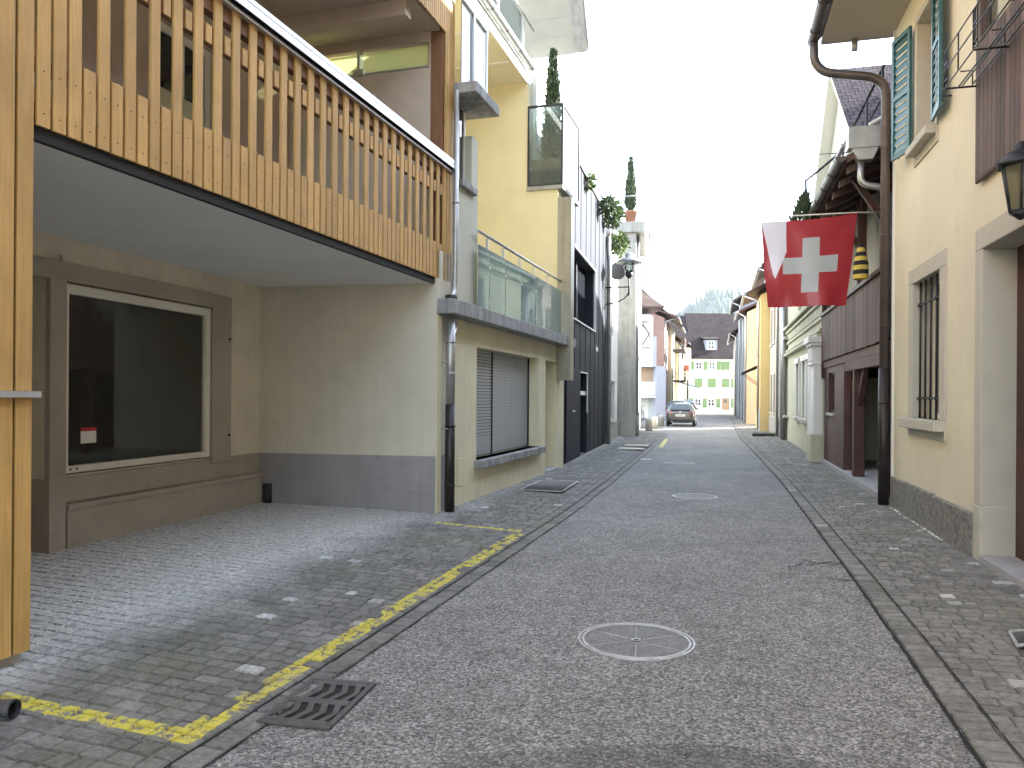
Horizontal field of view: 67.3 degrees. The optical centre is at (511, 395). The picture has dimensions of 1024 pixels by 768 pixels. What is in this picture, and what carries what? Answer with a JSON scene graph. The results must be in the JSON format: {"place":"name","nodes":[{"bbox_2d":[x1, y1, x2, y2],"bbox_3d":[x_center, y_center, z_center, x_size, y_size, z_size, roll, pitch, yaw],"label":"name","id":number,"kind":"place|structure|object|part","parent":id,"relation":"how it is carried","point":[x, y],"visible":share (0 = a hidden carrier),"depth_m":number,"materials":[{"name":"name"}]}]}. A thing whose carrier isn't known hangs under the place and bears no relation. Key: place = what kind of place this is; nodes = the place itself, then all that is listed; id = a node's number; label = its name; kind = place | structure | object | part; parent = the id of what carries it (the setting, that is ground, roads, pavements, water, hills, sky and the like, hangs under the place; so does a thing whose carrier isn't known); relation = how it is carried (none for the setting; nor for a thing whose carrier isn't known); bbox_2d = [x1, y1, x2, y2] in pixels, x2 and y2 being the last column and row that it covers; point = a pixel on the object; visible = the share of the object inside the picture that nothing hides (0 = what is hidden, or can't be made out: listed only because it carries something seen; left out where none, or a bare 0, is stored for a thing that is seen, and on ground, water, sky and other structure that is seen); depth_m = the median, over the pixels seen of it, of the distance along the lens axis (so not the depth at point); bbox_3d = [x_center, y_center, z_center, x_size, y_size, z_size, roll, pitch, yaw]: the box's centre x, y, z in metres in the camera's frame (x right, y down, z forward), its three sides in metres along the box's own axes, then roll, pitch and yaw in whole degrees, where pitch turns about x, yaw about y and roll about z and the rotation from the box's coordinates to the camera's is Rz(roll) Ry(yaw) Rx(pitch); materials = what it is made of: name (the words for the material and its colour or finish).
{"place":"outdoors","nodes":[
{"label":"outdoors","id":0,"kind":"place"},
{"bbox_2d":[0,432,664,767],"bbox_3d":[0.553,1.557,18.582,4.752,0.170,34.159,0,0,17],"label":"pavement","id":1,"kind":"structure","parent":0,"point":[144,577],"depth_m":5.74,"materials":[{"name":"grey stone"}]},
{"bbox_2d":[163,438,659,767],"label":"kerb joint","id":2,"kind":"object","parent":1,"relation":"on","point":[204,742],"visible":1,"depth_m":4.77,"materials":[{"name":"grey concrete"}]},
{"bbox_2d":[520,480,577,491],"bbox_3d":[0.671,1.581,13.586,0.745,0.024,1.643,0,0,14],"label":"light well grating","id":3,"kind":"object","parent":1,"relation":"on","point":[551,485],"visible":1,"depth_m":13.50,"materials":[{"name":"metal"}]},
{"bbox_2d":[563,163,620,463],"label":"anthracite house","id":4,"kind":"structure","parent":1,"relation":"on","point":[584,410],"depth_m":21.98,"materials":[{"name":"black paint"}]},
{"bbox_2d":[565,368,580,462],"bbox_3d":[1.547,0.436,19.043,0.113,2.250,2.143,0,0,14],"label":"door","id":5,"kind":"structure","parent":4,"relation":"in","point":[572,387],"depth_m":18.90,"materials":[{"name":"metal"}]},
{"bbox_2d":[574,244,595,331],"bbox_3d":[1.832,-2.818,20.867,0.340,1.837,4.257,0,0,14],"label":"window frame","id":6,"kind":"structure","parent":4,"relation":"in","point":[579,273],"depth_m":21.92,"materials":[{"name":"white paint"}]},
{"bbox_2d":[584,172,598,194],"bbox_3d":[2.056,-5.810,20.994,0.649,0.658,0.722,0,0,0],"label":"roof plant","id":7,"kind":"object","parent":4,"relation":"on","point":[589,183],"visible":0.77,"depth_m":20.93,"materials":[{"name":"green plant"}]},
{"bbox_2d":[598,192,617,218],"bbox_3d":[2.896,-5.805,23.613,0.759,0.829,0.688,0,0,-35],"label":"roof plant","id":8,"kind":"object","parent":4,"relation":"on","point":[606,205],"visible":0.97,"depth_m":23.49,"materials":[{"name":"green plant"}]},
{"bbox_2d":[603,197,625,229],"bbox_3d":[3.277,-5.918,25.013,0.856,1.150,0.849,0,0,31],"label":"roof plant","id":9,"kind":"object","parent":4,"relation":"on","point":[618,215],"visible":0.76,"depth_m":24.87,"materials":[{"name":"green plant"}]},
{"bbox_2d":[611,230,630,258],"bbox_3d":[3.792,-5.345,27.205,0.884,1.083,0.829,0,0,-45],"label":"roof plant","id":10,"kind":"object","parent":4,"relation":"on","point":[620,238],"visible":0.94,"depth_m":27.07,"materials":[{"name":"green plant"}]},
{"bbox_2d":[605,252,641,308],"bbox_3d":[3.661,-3.795,25.206,1.210,1.840,0.880,0,0,0],"label":"street lamp","id":11,"kind":"object","parent":4,"relation":"attached to","point":[629,258],"visible":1,"depth_m":25.18,"materials":[{"name":"metal"}]},
{"bbox_2d":[605,236,617,443],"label":"white house","id":12,"kind":"structure","parent":1,"relation":"on","point":[611,360],"depth_m":27.37,"materials":[{"name":"paint"}]},
{"bbox_2d":[611,381,611,418],"bbox_3d":[3.404,0.156,27.321,0.050,1.385,2.391,0,0,14],"label":"window","id":13,"kind":"structure","parent":12,"relation":"in","point":[611,381],"depth_m":28.41,"materials":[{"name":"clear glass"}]},
{"bbox_2d":[612,263,624,279],"bbox_3d":[3.605,-4.275,26.310,0.600,0.600,0.040,0,0,14],"label":"wall sign","id":14,"kind":"object","parent":12,"relation":"attached to","point":[618,273],"visible":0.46,"depth_m":26.29,"materials":[{"name":"metal"}]},
{"bbox_2d":[599,195,652,436],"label":"concrete house","id":15,"kind":"structure","parent":1,"relation":"on","point":[629,410],"depth_m":30.59,"materials":[{"name":"concrete"}]},
{"bbox_2d":[623,155,637,221],"bbox_3d":[4.761,-8.303,30.893,0.603,2.821,0.654,0,0,13],"label":"cypress","id":16,"kind":"object","parent":15,"relation":"on","point":[630,203],"visible":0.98,"depth_m":30.77,"materials":[{"name":"plant"}]},
{"bbox_2d":[618,447,644,449],"bbox_3d":[3.632,1.605,23.432,0.760,0.030,0.560,0,0,15],"label":"cover plate","id":17,"kind":"object","parent":1,"relation":"on","point":[622,448],"visible":1,"depth_m":23.28,"materials":[{"name":"metal"}]},
{"bbox_2d":[624,444,648,446],"bbox_3d":[4.057,1.608,25.002,0.760,0.030,0.560,0,0,15],"label":"cover plate","id":18,"kind":"object","parent":1,"relation":"on","point":[636,445],"visible":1,"depth_m":24.79,"materials":[{"name":"metal"}]},
{"bbox_2d":[167,411,986,767],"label":"road","id":19,"kind":"structure","parent":0,"point":[805,661],"depth_m":4.91,"materials":[{"name":"grey asphalt"}]},
{"bbox_2d":[169,434,667,767],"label":"gutter","id":20,"kind":"object","parent":19,"relation":"on","point":[208,752],"visible":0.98,"depth_m":5.00,"materials":[{"name":"stone"}]},
{"bbox_2d":[256,677,375,730],"bbox_3d":[-1.026,1.633,4.113,0.394,0.016,0.615,0,0,12],"label":"gully grating","id":21,"kind":"object","parent":20,"relation":"on","point":[330,704],"visible":1,"depth_m":4.06,"materials":[{"name":"metal"}]},
{"bbox_2d":[202,439,662,767],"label":"kerb joint","id":22,"kind":"object","parent":19,"relation":"on","point":[388,640],"visible":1,"depth_m":5.13,"materials":[{"name":"grey concrete"}]},
{"bbox_2d":[577,622,695,660],"bbox_3d":[0.838,1.650,5.197,0.790,0.012,0.790,0,0,0],"label":"manhole cover","id":23,"kind":"object","parent":19,"relation":"on","point":[631,641],"visible":1,"depth_m":5.16,"materials":[{"name":"metal"}]},
{"bbox_2d":[443,743,843,767],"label":"road repair patch","id":24,"kind":"object","parent":19,"relation":"on","point":[676,755],"visible":1,"depth_m":3.50,"materials":[{"name":"grey asphalt"}]},
{"bbox_2d":[659,439,667,446],"bbox_3d":[5.448,1.682,27.632,0.136,0.001,5.131,0,0,14],"label":"road marking","id":25,"kind":"object","parent":19,"relation":"on","point":[663,443],"visible":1,"depth_m":27.24,"materials":[{"name":"yellow paint"}]},
{"bbox_2d":[666,398,686,410],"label":"estate car","id":26,"kind":"object","parent":19,"relation":"on","point":[675,401],"visible":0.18,"depth_m":57.07,"materials":[{"name":"blue paint"}]},
{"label":"rear window","id":27,"kind":"part","parent":26,"relation":"part of","materials":[{"name":"glass"}]},
{"bbox_2d":[664,461,694,464],"bbox_3d":[4.180,1.674,19.231,0.750,0.012,0.750,0,0,-34],"label":"manhole cover","id":28,"kind":"object","parent":19,"relation":"on","point":[677,462],"visible":1,"depth_m":19.31,"materials":[{"name":"metal"}]},
{"bbox_2d":[666,403,697,425],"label":"hatchback car","id":29,"kind":"object","parent":19,"relation":"on","point":[680,412],"visible":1,"depth_m":43.01,"materials":[{"name":"grey paint"}]},
{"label":"rear window","id":30,"kind":"part","parent":29,"relation":"part of","materials":[{"name":"grey glass"}]},
{"bbox_2d":[679,399,695,409],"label":"black car","id":31,"kind":"object","parent":19,"relation":"on","point":[690,402],"visible":0.15,"depth_m":79.89,"materials":[{"name":"paint"}]},
{"bbox_2d":[672,493,717,499],"bbox_3d":[3.026,1.666,12.759,0.750,0.012,0.751,0,0,-34],"label":"manhole cover","id":32,"kind":"object","parent":19,"relation":"on","point":[693,496],"visible":1,"depth_m":12.74,"materials":[{"name":"metal"}]},
{"bbox_2d":[788,560,852,580],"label":"road cracks","id":33,"kind":"object","parent":19,"relation":"on","point":[824,564],"visible":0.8,"depth_m":7.66,"materials":[{"name":"black asphalt"}]},
{"bbox_2d":[734,427,985,767],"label":"kerb joint","id":34,"kind":"object","parent":19,"relation":"on","point":[966,743],"visible":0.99,"depth_m":4.85,"materials":[{"name":"grey concrete"}]},
{"bbox_2d":[639,410,737,432],"bbox_3d":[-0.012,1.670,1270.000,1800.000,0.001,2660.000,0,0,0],"label":"ground","id":35,"kind":"structure","parent":0,"point":[731,415],"depth_m":44.97,"materials":[{"name":"grey asphalt"}]},
{"bbox_2d":[0,0,454,718],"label":"timber house","id":36,"kind":"structure","parent":35,"relation":"on","point":[224,254],"depth_m":8.22,"materials":[{"name":"paint"}]},
{"bbox_2d":[66,283,210,473],"bbox_3d":[-4.055,-0.166,8.479,0.094,1.829,2.224,0,0,14],"label":"shop window","id":37,"kind":"structure","parent":36,"relation":"in","point":[138,381],"depth_m":8.33,"materials":[{"name":"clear glass"}]},
{"bbox_2d":[160,22,210,129],"bbox_3d":[-3.935,-3.058,9.134,0.070,2.440,0.980,0,0,17],"label":"terrace door","id":38,"kind":"structure","parent":36,"relation":"in","point":[166,31],"depth_m":9.18,"materials":[{"name":"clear glass"}]},
{"bbox_2d":[437,0,589,512],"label":"yellow house","id":39,"kind":"structure","parent":35,"relation":"on","point":[505,306],"depth_m":15.08,"materials":[{"name":"paint"}]},
{"bbox_2d":[457,458,462,486],"bbox_3d":[-0.746,1.095,11.095,0.012,0.400,0.224,0,0,17],"label":"meter door","id":40,"kind":"structure","parent":39,"relation":"in","point":[460,460],"depth_m":11.05,"materials":[{"name":"beige metal"}]},
{"bbox_2d":[459,108,465,179],"bbox_3d":[-0.792,-3.732,11.278,0.050,1.281,0.492,0,0,17],"label":"window","id":41,"kind":"structure","parent":39,"relation":"in","point":[462,115],"depth_m":11.45,"materials":[{"name":"white glass"}]},
{"bbox_2d":[537,48,564,182],"bbox_3d":[0.907,-6.140,17.100,0.726,3.210,0.831,0,0,0],"label":"cypress","id":42,"kind":"object","parent":39,"relation":"on","point":[550,146],"visible":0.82,"depth_m":16.96,"materials":[{"name":"green plant"}]},
{"bbox_2d":[645,418,652,430],"bbox_3d":[6.756,1.397,37.971,0.400,0.640,0.394,0,0,0],"label":"bollard","id":43,"kind":"object","parent":35,"relation":"on","point":[648,427],"visible":1,"depth_m":37.83,"materials":[{"name":"stone"}]},
{"bbox_2d":[641,291,665,418],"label":"balcony house","id":44,"kind":"structure","parent":35,"relation":"on","point":[653,389],"depth_m":57.00,"materials":[{"name":"white paint"}]},
{"bbox_2d":[641,398,647,416],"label":"garage door","id":45,"kind":"structure","parent":44,"relation":"in","point":[644,401],"depth_m":58.32,"materials":[{"name":"white paint"}]},
{"bbox_2d":[652,417,657,428],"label":"bollard","id":46,"kind":"object","parent":35,"relation":"on","point":[654,422],"visible":0.88,"depth_m":40.29,"materials":[{"name":"concrete"}]},
{"bbox_2d":[658,415,664,425],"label":"bollard","id":47,"kind":"object","parent":35,"relation":"on","point":[661,420],"visible":0.93,"depth_m":44.34,"materials":[{"name":"concrete"}]},
{"bbox_2d":[642,289,685,402],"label":"cream shop house","id":48,"kind":"structure","parent":35,"relation":"on","point":[670,308],"depth_m":70.55,"materials":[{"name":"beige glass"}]},
{"bbox_2d":[652,310,698,406],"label":"rust house","id":49,"kind":"structure","parent":35,"relation":"on","point":[660,326],"depth_m":64.71,"materials":[{"name":"pink paint"}]},
{"bbox_2d":[677,341,682,398],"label":"green timber house","id":50,"kind":"structure","parent":35,"relation":"on","point":[680,372],"depth_m":88.37,"materials":[{"name":"paint"}]},
{"bbox_2d":[674,335,692,399],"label":"striped house","id":51,"kind":"structure","parent":35,"relation":"on","point":[687,357],"depth_m":76.52,"materials":[{"name":"beige paint"}]},
{"bbox_2d":[666,313,737,410],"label":"end house","id":52,"kind":"structure","parent":35,"relation":"on","point":[705,335],"depth_m":96.00,"materials":[{"name":"white paint"}]},
{"bbox_2d":[695,399,700,405],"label":"window","id":53,"kind":"structure","parent":52,"relation":"in","point":[697,401],"depth_m":96.15,"materials":[{"name":"white paint"}]},
{"bbox_2d":[696,362,701,368],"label":"window","id":54,"kind":"structure","parent":52,"relation":"in","point":[698,364],"depth_m":96.15,"materials":[{"name":"white paint"}]},
{"bbox_2d":[708,399,714,405],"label":"window","id":55,"kind":"structure","parent":52,"relation":"in","point":[711,402],"depth_m":96.15,"materials":[{"name":"white paint"}]},
{"bbox_2d":[708,341,714,348],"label":"window","id":56,"kind":"structure","parent":52,"relation":"in","point":[711,344],"depth_m":96.38,"materials":[{"name":"white paint"}]},
{"bbox_2d":[709,362,714,369],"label":"window","id":57,"kind":"structure","parent":52,"relation":"in","point":[711,364],"depth_m":96.15,"materials":[{"name":"white paint"}]},
{"bbox_2d":[722,398,728,409],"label":"front door","id":58,"kind":"structure","parent":52,"relation":"in","point":[725,401],"depth_m":96.12,"materials":[{"name":"brown wood"}]},
{"bbox_2d":[727,328,737,416],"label":"shadow grey house","id":59,"kind":"structure","parent":35,"relation":"on","point":[733,336],"depth_m":64.87,"materials":[{"name":"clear paint"}]},
{"bbox_2d":[807,0,1023,589],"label":"cream house","id":60,"kind":"structure","parent":35,"relation":"on","point":[952,115],"depth_m":8.64,"materials":[{"name":"paint"}]},
{"bbox_2d":[917,273,939,419],"bbox_3d":[5.356,-0.606,9.626,0.269,1.792,1.359,0,0,15],"label":"window","id":61,"kind":"structure","parent":60,"relation":"in","point":[935,397],"depth_m":9.89,"materials":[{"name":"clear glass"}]},
{"bbox_2d":[996,141,1023,219],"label":"wall lantern","id":62,"kind":"object","parent":60,"relation":"attached to","point":[1010,166],"depth_m":6.26,"materials":[{"name":"metal"}]},
{"bbox_2d":[1015,244,1023,560],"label":"front door","id":63,"kind":"structure","parent":60,"relation":"in","point":[1019,542],"depth_m":7.34,"materials":[{"name":"brown paint"}]},
{"bbox_2d":[531,0,892,312],"label":"sky","id":64,"kind":"structure","parent":0,"point":[717,106],"materials":[{"name":"white"}]},
{"bbox_2d":[692,298,738,313],"bbox_3d":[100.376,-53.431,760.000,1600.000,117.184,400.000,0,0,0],"label":"hill","id":65,"kind":"structure","parent":0,"point":[710,307],"depth_m":820.51,"materials":[{"name":"green plant"}]},
{"bbox_2d":[676,285,748,315],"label":"conifer forest","id":66,"kind":"object","parent":65,"relation":"on","point":[713,293],"visible":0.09,"depth_m":838.44,"materials":[{"name":"green plant"}]},
{"bbox_2d":[730,418,1023,767],"bbox_3d":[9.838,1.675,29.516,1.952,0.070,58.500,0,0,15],"label":"pavement","id":67,"kind":"structure","parent":0,"point":[990,746],"depth_m":6.32,"materials":[{"name":"grey stone"}]},
{"bbox_2d":[734,314,744,420],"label":"pale blue house","id":68,"kind":"structure","parent":67,"relation":"on","point":[743,334],"depth_m":51.64,"materials":[{"name":"clear paint"}]},
{"bbox_2d":[735,302,756,423],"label":"orange house","id":69,"kind":"structure","parent":67,"relation":"on","point":[748,313],"depth_m":47.12,"materials":[{"name":"clear paint"}]},
{"bbox_2d":[729,282,764,419],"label":"grey slate house","id":70,"kind":"structure","parent":67,"relation":"on","point":[735,306],"depth_m":55.92,"materials":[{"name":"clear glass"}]},
{"bbox_2d":[740,284,769,430],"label":"ochre house","id":71,"kind":"structure","parent":67,"relation":"on","point":[758,295],"depth_m":36.93,"materials":[{"name":"yellow paint"}]},
{"bbox_2d":[752,432,774,435],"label":"stone ramp","id":72,"kind":"structure","parent":67,"relation":"on","point":[761,434],"depth_m":32.01,"materials":[{"name":"grey stone"}]},
{"bbox_2d":[751,262,779,436],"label":"pinkish house","id":73,"kind":"structure","parent":67,"relation":"on","point":[774,346],"depth_m":33.57,"materials":[{"name":"beige paint"}]},
{"bbox_2d":[764,281,788,439],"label":"grey green house","id":74,"kind":"structure","parent":67,"relation":"on","point":[785,416],"depth_m":29.13,"materials":[{"name":"paint"}]},
{"bbox_2d":[783,368,788,417],"bbox_3d":[10.228,-0.138,28.683,0.240,1.880,1.090,0,0,15],"label":"window","id":75,"kind":"structure","parent":74,"relation":"in","point":[784,416],"depth_m":29.06,"materials":[{"name":"grey glass"}]},
{"bbox_2d":[780,204,877,461],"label":"green house","id":76,"kind":"structure","parent":67,"relation":"on","point":[806,398],"depth_m":21.34,"materials":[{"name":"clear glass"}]},
{"bbox_2d":[805,64,891,502],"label":"brown house","id":77,"kind":"structure","parent":67,"relation":"on","point":[847,173],"depth_m":15.04,"materials":[{"name":"brown wood"}]},
{"bbox_2d":[787,189,815,220],"bbox_3d":[6.022,-3.705,15.878,0.627,1.151,0.679,0,0,30],"label":"terrace conifer","id":78,"kind":"object","parent":77,"relation":"on","point":[803,205],"visible":0.57,"depth_m":15.81,"materials":[{"name":"plant"}]},
{"bbox_2d":[752,212,879,218],"bbox_3d":[5.009,-2.972,12.467,2.248,0.224,0.138,0,0,-4],"label":"flag pole","id":79,"kind":"object","parent":77,"relation":"attached to","point":[878,216],"visible":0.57,"depth_m":12.44,"materials":[{"name":"metal"}]},
{"bbox_2d":[761,213,856,306],"bbox_3d":[4.816,-2.204,12.442,1.542,1.545,0.143,0,0,1],"label":"flag","id":80,"kind":"object","parent":79,"relation":"hanging from","point":[808,262],"visible":1,"depth_m":12.46,"materials":[{"name":"fabric"}]},
{"bbox_2d":[831,373,834,412],"bbox_3d":[7.487,-0.074,17.820,0.050,0.928,0.985,0,0,15],"label":"window","id":81,"kind":"structure","parent":77,"relation":"in","point":[832,374],"depth_m":18.23,"materials":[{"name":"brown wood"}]},
{"bbox_2d":[853,196,868,279],"bbox_3d":[5.853,-2.924,12.900,0.240,1.929,0.234,0,0,0],"label":"hanging decoration","id":82,"kind":"object","parent":77,"relation":"hanging from","point":[860,268],"visible":0.98,"depth_m":12.82,"materials":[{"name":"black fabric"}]},
{"bbox_2d":[737,426,1023,760],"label":"kerb joint","id":83,"kind":"object","parent":67,"relation":"on","point":[976,701],"visible":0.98,"depth_m":4.83,"materials":[{"name":"grey concrete"}]},
{"bbox_2d":[1008,629,1023,647],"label":"pavement grating","id":84,"kind":"object","parent":67,"relation":"on","point":[1017,636],"visible":1,"depth_m":5.07,"materials":[{"name":"metal"}]}
]}

